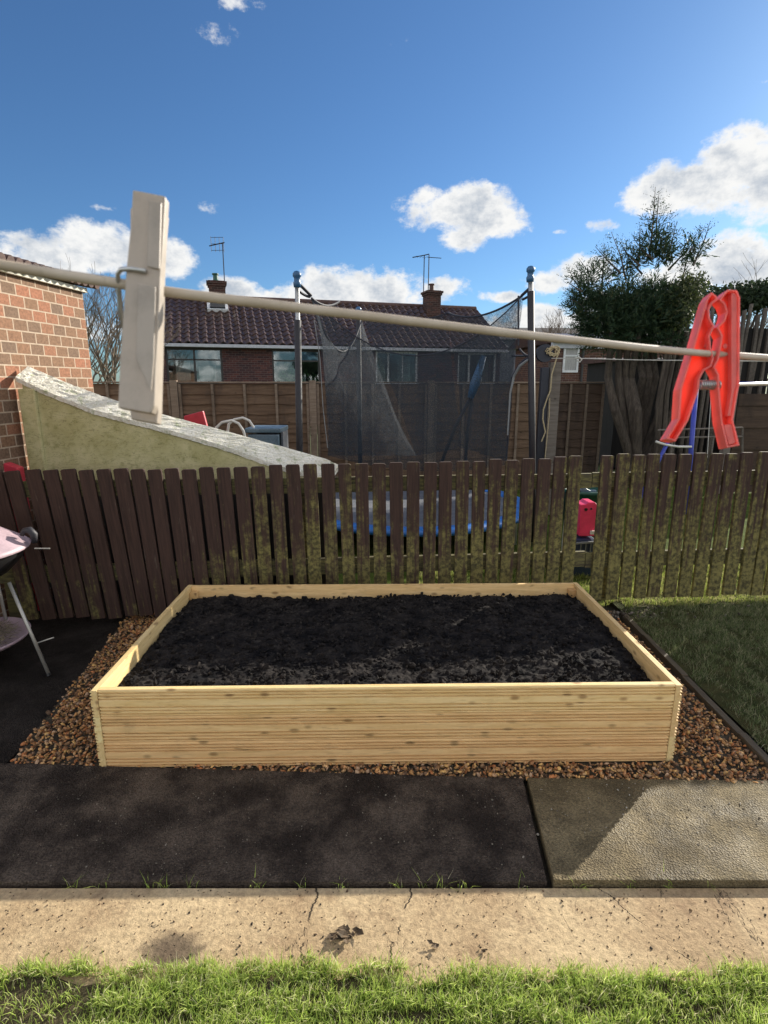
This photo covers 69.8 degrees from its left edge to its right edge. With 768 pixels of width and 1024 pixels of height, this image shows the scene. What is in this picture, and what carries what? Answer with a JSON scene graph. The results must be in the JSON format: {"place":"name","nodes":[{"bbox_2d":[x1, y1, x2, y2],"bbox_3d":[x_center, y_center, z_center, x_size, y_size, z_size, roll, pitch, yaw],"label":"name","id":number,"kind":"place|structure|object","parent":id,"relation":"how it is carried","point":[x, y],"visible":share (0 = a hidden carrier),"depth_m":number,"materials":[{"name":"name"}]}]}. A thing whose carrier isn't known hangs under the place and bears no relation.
{"place":"outdoors","nodes":[
{"label":"outdoors","id":0,"kind":"place"},
{"bbox_2d":[0,599,153,762],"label":"side paving","id":1,"kind":"structure","parent":0,"point":[31,693],"depth_m":3.11,"materials":[{"name":"black asphalt"}]},
{"bbox_2d":[3,462,39,610],"bbox_3d":[-2.486,0.181,3.795,0.120,1.049,0.070,0,13,0],"label":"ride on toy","id":2,"kind":"object","parent":1,"relation":"on","point":[9,466],"visible":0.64,"depth_m":3.69,"materials":[{"name":"red plastic"}]},
{"bbox_2d":[0,526,53,676],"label":"barbecue","id":3,"kind":"object","parent":1,"relation":"on","point":[14,545],"visible":0.94,"depth_m":2.99,"materials":[{"name":"black metal"}]},
{"bbox_2d":[0,619,20,646],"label":"dry grass","id":4,"kind":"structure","parent":3,"relation":"in","point":[6,626],"depth_m":3.13,"materials":[{"name":"beige plant"}]},
{"bbox_2d":[0,252,99,616],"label":"brick outhouse","id":5,"kind":"structure","parent":1,"relation":"on","point":[43,329],"depth_m":3.87,"materials":[{"name":"brick"}]},
{"bbox_2d":[244,425,288,447],"bbox_3d":[-1.201,-0.333,5.795,0.367,1.123,0.460,0,13,0],"label":"storage box","id":6,"kind":"object","parent":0,"point":[275,434],"visible":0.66,"depth_m":5.49,"materials":[{"name":"plastic"}]},
{"bbox_2d":[0,763,546,887],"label":"dark path","id":7,"kind":"structure","parent":0,"point":[27,791],"depth_m":1.96,"materials":[{"name":"black asphalt"}]},
{"bbox_2d":[0,888,767,987],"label":"concrete path","id":8,"kind":"structure","parent":0,"point":[508,935],"depth_m":1.62,"materials":[{"name":"beige concrete"}]},
{"bbox_2d":[326,924,363,943],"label":"dead leaves","id":9,"kind":"object","parent":8,"relation":"on","point":[342,931],"visible":1,"depth_m":1.59,"materials":[{"name":"brown plant"}]},
{"bbox_2d":[0,765,766,974],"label":"path grit","id":10,"kind":"object","parent":8,"relation":"on","point":[537,834],"visible":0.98,"depth_m":1.71,"materials":[{"name":"gravel"}]},
{"bbox_2d":[427,940,438,947],"bbox_3d":[0.140,1.228,1.567,0.037,0.012,0.021,8,15,32],"label":"bark piece","id":11,"kind":"object","parent":8,"relation":"on","point":[435,945],"visible":1,"depth_m":1.57,"materials":[{"name":"brown plant"}]},
{"bbox_2d":[0,942,767,1023],"bbox_3d":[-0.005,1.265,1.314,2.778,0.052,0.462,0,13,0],"label":"front grass","id":12,"kind":"structure","parent":0,"point":[746,974],"depth_m":1.43,"materials":[{"name":"green plant"}]},
{"bbox_2d":[0,259,767,360],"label":"washing line","id":13,"kind":"object","parent":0,"point":[85,278],"visible":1,"depth_m":0.20,"materials":[{"name":"plastic"}]},
{"bbox_2d":[115,190,168,424],"bbox_3d":[-0.078,-0.065,0.179,0.019,0.073,0.028,0,13,0],"label":"white peg","id":14,"kind":"object","parent":13,"relation":"attached to","point":[141,363],"visible":1,"depth_m":0.17,"materials":[{"name":"plastic"}]},
{"bbox_2d":[660,290,739,448],"bbox_3d":[0.158,-0.071,0.275,0.038,0.078,0.024,0,13,0],"label":"red peg","id":15,"kind":"object","parent":13,"relation":"attached to","point":[722,383],"visible":1,"depth_m":0.27,"materials":[{"name":"plastic"}]},
{"bbox_2d":[0,0,767,383],"label":"sky","id":16,"kind":"structure","parent":0,"point":[339,144],"materials":[{"name":"blue"}]},
{"bbox_2d":[310,387,766,471],"bbox_3d":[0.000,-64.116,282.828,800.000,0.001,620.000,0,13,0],"label":"ground","id":17,"kind":"structure","parent":0,"point":[598,464],"depth_m":14.29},
{"bbox_2d":[88,331,120,383],"bbox_3d":[-10.629,-4.863,19.011,3.925,4.046,4.249,-4,14,-16],"label":"bare tree","id":18,"kind":"object","parent":17,"relation":"on","point":[95,373],"visible":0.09,"depth_m":18.87,"materials":[{"name":"brown plant"}]},
{"bbox_2d":[60,253,181,383],"bbox_3d":[-7.117,-4.121,14.289,3.604,4.719,4.245,0,13,0],"label":"bare tree","id":19,"kind":"object","parent":17,"relation":"on","point":[108,376],"visible":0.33,"depth_m":14.40,"materials":[{"name":"brown plant"}]},
{"bbox_2d":[163,236,508,415],"bbox_3d":[-2.457,-7.694,23.848,14.367,7.306,6.552,-4,14,-17],"label":"bungalow","id":20,"kind":"object","parent":17,"relation":"on","point":[213,342],"visible":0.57,"depth_m":21.30,"materials":[{"name":"brick"}]},
{"bbox_2d":[165,342,233,383],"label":"window","id":21,"kind":"structure","parent":20,"relation":"in","point":[182,364],"depth_m":20.93,"materials":[{"name":"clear glass"}]},
{"bbox_2d":[255,343,321,383],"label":"window","id":22,"kind":"structure","parent":20,"relation":"in","point":[283,361],"depth_m":22.10,"materials":[{"name":"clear glass"}]},
{"bbox_2d":[368,346,417,383],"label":"window","id":23,"kind":"structure","parent":20,"relation":"in","point":[409,353],"depth_m":22.53,"materials":[{"name":"clear glass"}]},
{"bbox_2d":[440,347,495,383],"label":"window","id":24,"kind":"structure","parent":20,"relation":"in","point":[440,347],"depth_m":23.44,"materials":[{"name":"clear glass"}]},
{"bbox_2d":[499,328,584,383],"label":"grey terrace","id":25,"kind":"structure","parent":17,"relation":"on","point":[526,329],"depth_m":53.52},
{"bbox_2d":[535,307,588,333],"bbox_3d":[8.743,-6.836,24.879,4.274,5.212,4.266,8,15,30],"label":"bare tree","id":26,"kind":"object","parent":17,"relation":"on","point":[557,326],"visible":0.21,"depth_m":24.75,"materials":[{"name":"plant"}]},
{"bbox_2d":[511,333,662,383],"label":"brick house","id":27,"kind":"structure","parent":17,"relation":"on","point":[573,370],"depth_m":18.51,"materials":[{"name":"brown brick"}]},
{"bbox_2d":[562,348,579,371],"bbox_3d":[6.230,-5.089,18.359,0.535,0.843,0.060,-2,13,-7],"label":"window","id":28,"kind":"structure","parent":27,"relation":"in","point":[569,365],"depth_m":18.36,"materials":[{"name":"white plastic"}]},
{"bbox_2d":[581,358,662,467],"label":"dark shed","id":29,"kind":"structure","parent":17,"relation":"on","point":[610,443],"depth_m":10.57,"materials":[{"name":"wood"}]},
{"bbox_2d":[690,253,767,386],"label":"bare tree","id":30,"kind":"object","parent":17,"relation":"on","point":[751,320],"visible":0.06,"depth_m":10.99,"materials":[{"name":"green plant"}]},
{"bbox_2d":[694,277,767,327],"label":"evergreen hedge","id":31,"kind":"object","parent":17,"relation":"on","point":[754,293],"visible":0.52,"depth_m":9.64,"materials":[{"name":"green plant"}]},
{"bbox_2d":[337,486,765,592],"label":"back lawn","id":32,"kind":"structure","parent":0,"point":[452,546],"depth_m":5.64,"materials":[{"name":"green plant"}]},
{"bbox_2d":[184,411,207,425],"bbox_3d":[-1.936,-0.446,5.963,0.348,1.303,0.619,0,13,0],"label":"red slide","id":33,"kind":"object","parent":32,"relation":"on","point":[198,417],"visible":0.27,"depth_m":5.53,"materials":[{"name":"plastic"}]},
{"bbox_2d":[215,417,256,436],"bbox_3d":[-1.451,-0.310,5.482,0.425,1.242,0.446,0,13,0],"label":"garden chair","id":34,"kind":"object","parent":32,"relation":"on","point":[230,421],"visible":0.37,"depth_m":5.16,"materials":[{"name":"white plastic"}]},
{"bbox_2d":[93,380,604,476],"bbox_3d":[-0.790,-1.130,8.217,8.577,1.620,0.092,-2,13,-8],"label":"panel fence","id":35,"kind":"object","parent":32,"relation":"on","point":[580,417],"visible":0.27,"depth_m":8.24,"materials":[{"name":"brown wood"}]},
{"bbox_2d":[293,266,535,546],"bbox_3d":[0.280,-1.090,5.958,2.640,2.544,2.640,0,13,0],"label":"trampoline","id":36,"kind":"object","parent":32,"relation":"on","point":[476,379],"visible":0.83,"depth_m":5.11,"materials":[{"name":"fabric"}]},
{"bbox_2d":[511,344,561,514],"bbox_3d":[1.735,-0.935,6.490,0.659,2.002,0.127,-4,14,-15],"label":"line post","id":37,"kind":"object","parent":32,"relation":"on","point":[541,355],"visible":0.76,"depth_m":6.44,"materials":[{"name":"grey wood"}]},
{"bbox_2d":[541,345,559,457],"bbox_3d":[1.917,-1.242,6.385,0.176,1.333,0.034,0,13,0],"label":"rope coil","id":38,"kind":"object","parent":37,"relation":"hanging from","point":[551,348],"visible":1,"depth_m":6.32,"materials":[{"name":"beige fabric"}]},
{"bbox_2d":[552,356,767,362],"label":"string line","id":39,"kind":"object","parent":37,"relation":"attached to","point":[579,357],"visible":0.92,"depth_m":5.88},
{"bbox_2d":[563,487,597,537],"bbox_3d":[1.910,0.038,5.296,0.430,0.647,0.430,0,13,0],"label":"green tub","id":40,"kind":"object","parent":32,"relation":"on","point":[591,493],"visible":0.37,"depth_m":5.06,"materials":[{"name":"plastic"}]},
{"bbox_2d":[573,535,593,576],"bbox_3d":[1.645,0.350,4.648,0.177,0.322,0.325,0,13,0],"label":"navy crate","id":41,"kind":"object","parent":32,"relation":"on","point":[585,543],"visible":0.24,"depth_m":4.50,"materials":[{"name":"plastic"}]},
{"bbox_2d":[577,499,596,535],"bbox_3d":[1.666,0.046,4.543,0.152,0.284,0.190,0,13,0],"label":"pink toy","id":42,"kind":"object","parent":41,"relation":"on","point":[586,517],"visible":0.86,"depth_m":4.48,"materials":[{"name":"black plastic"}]},
{"bbox_2d":[405,551,767,607],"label":"neighbour grass","id":43,"kind":"structure","parent":32,"relation":"on","point":[663,600],"depth_m":4.07,"materials":[{"name":"green plant"}]},
{"bbox_2d":[558,186,723,487],"bbox_3d":[3.666,-2.500,8.262,1.892,4.359,1.883,13,18,43],"label":"conifer","id":44,"kind":"object","parent":32,"relation":"on","point":[617,312],"visible":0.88,"depth_m":7.98,"materials":[{"name":"green plant"}]},
{"bbox_2d":[653,271,712,488],"bbox_3d":[4.198,-1.888,8.129,0.636,3.125,1.057,0,13,0],"label":"yellow green shrub","id":45,"kind":"object","parent":32,"relation":"on","point":[690,287],"visible":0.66,"depth_m":7.91,"materials":[{"name":"green plant"}]},
{"bbox_2d":[658,427,743,453],"bbox_3d":[4.139,-0.881,7.187,1.166,0.462,0.024,0,13,0],"label":"grey rail frame","id":46,"kind":"object","parent":32,"relation":"on","point":[741,436],"visible":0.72,"depth_m":7.16,"materials":[{"name":"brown metal"}]},
{"bbox_2d":[642,382,767,512],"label":"swing frame","id":47,"kind":"object","parent":32,"relation":"on","point":[692,431],"visible":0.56,"depth_m":6.58,"materials":[{"name":"blue metal"}]},
{"bbox_2d":[662,304,767,470],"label":"hurdle fence","id":48,"kind":"object","parent":32,"relation":"on","point":[754,340],"visible":0.12,"depth_m":9.07,"materials":[{"name":"grey wood"}]},
{"bbox_2d":[719,359,767,493],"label":"grey fence panel","id":49,"kind":"object","parent":32,"relation":"on","point":[751,411],"visible":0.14,"depth_m":7.91,"materials":[{"name":"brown wood"}]},
{"bbox_2d":[523,593,767,887],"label":"garden earth","id":50,"kind":"structure","parent":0,"point":[611,606],"depth_m":2.25,"materials":[{"name":"black soil"}]},
{"bbox_2d":[15,366,337,602],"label":"sloping wall","id":51,"kind":"structure","parent":50,"relation":"on","point":[66,425],"depth_m":3.78,"materials":[{"name":"beige concrete"}]},
{"bbox_2d":[0,451,767,620],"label":"picket fence","id":52,"kind":"object","parent":50,"relation":"on","point":[606,559],"visible":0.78,"depth_m":3.67,"materials":[{"name":"paint"}]},
{"bbox_2d":[10,611,767,783],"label":"gravel","id":53,"kind":"structure","parent":50,"relation":"on","point":[465,767],"depth_m":2.37,"materials":[{"name":"brown gravel"}]},
{"bbox_2d":[89,582,682,766],"bbox_3d":[0.010,0.751,2.854,2.409,0.358,1.202,0,13,-1],"label":"raised bed","id":54,"kind":"object","parent":53,"relation":"on","point":[171,726],"visible":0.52,"depth_m":2.28,"materials":[{"name":"brown wood"}]},
{"bbox_2d":[118,592,651,686],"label":"soil","id":55,"kind":"structure","parent":54,"relation":"in","point":[233,640],"depth_m":2.74,"materials":[{"name":"black soil"}]},
{"bbox_2d":[64,866,714,890],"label":"joint weeds","id":56,"kind":"object","parent":50,"relation":"on","point":[344,886],"visible":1,"depth_m":1.75,"materials":[{"name":"green plant"}]},
{"bbox_2d":[620,612,767,767],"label":"lawn edging","id":57,"kind":"object","parent":50,"relation":"on","point":[668,661],"visible":0.77,"depth_m":2.88,"materials":[{"name":"grey concrete"}]},
{"bbox_2d":[527,778,767,887],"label":"pale path","id":58,"kind":"structure","parent":0,"point":[600,855],"depth_m":1.94,"materials":[{"name":"grey concrete"}]},
{"bbox_2d":[612,585,767,751],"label":"side lawn","id":59,"kind":"structure","parent":0,"point":[717,695],"depth_m":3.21,"materials":[{"name":"green plant"}]},
{"bbox_2d":[609,605,754,619],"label":"leaf litter","id":60,"kind":"object","parent":59,"relation":"on","point":[613,613],"visible":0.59,"depth_m":3.78,"materials":[{"name":"plant"}]},
{"bbox_2d":[700,383,767,386],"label":"washing line","id":61,"kind":"object","parent":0,"point":[753,384],"visible":0.29,"depth_m":0.52,"materials":[{"name":"plastic"}]}
]}

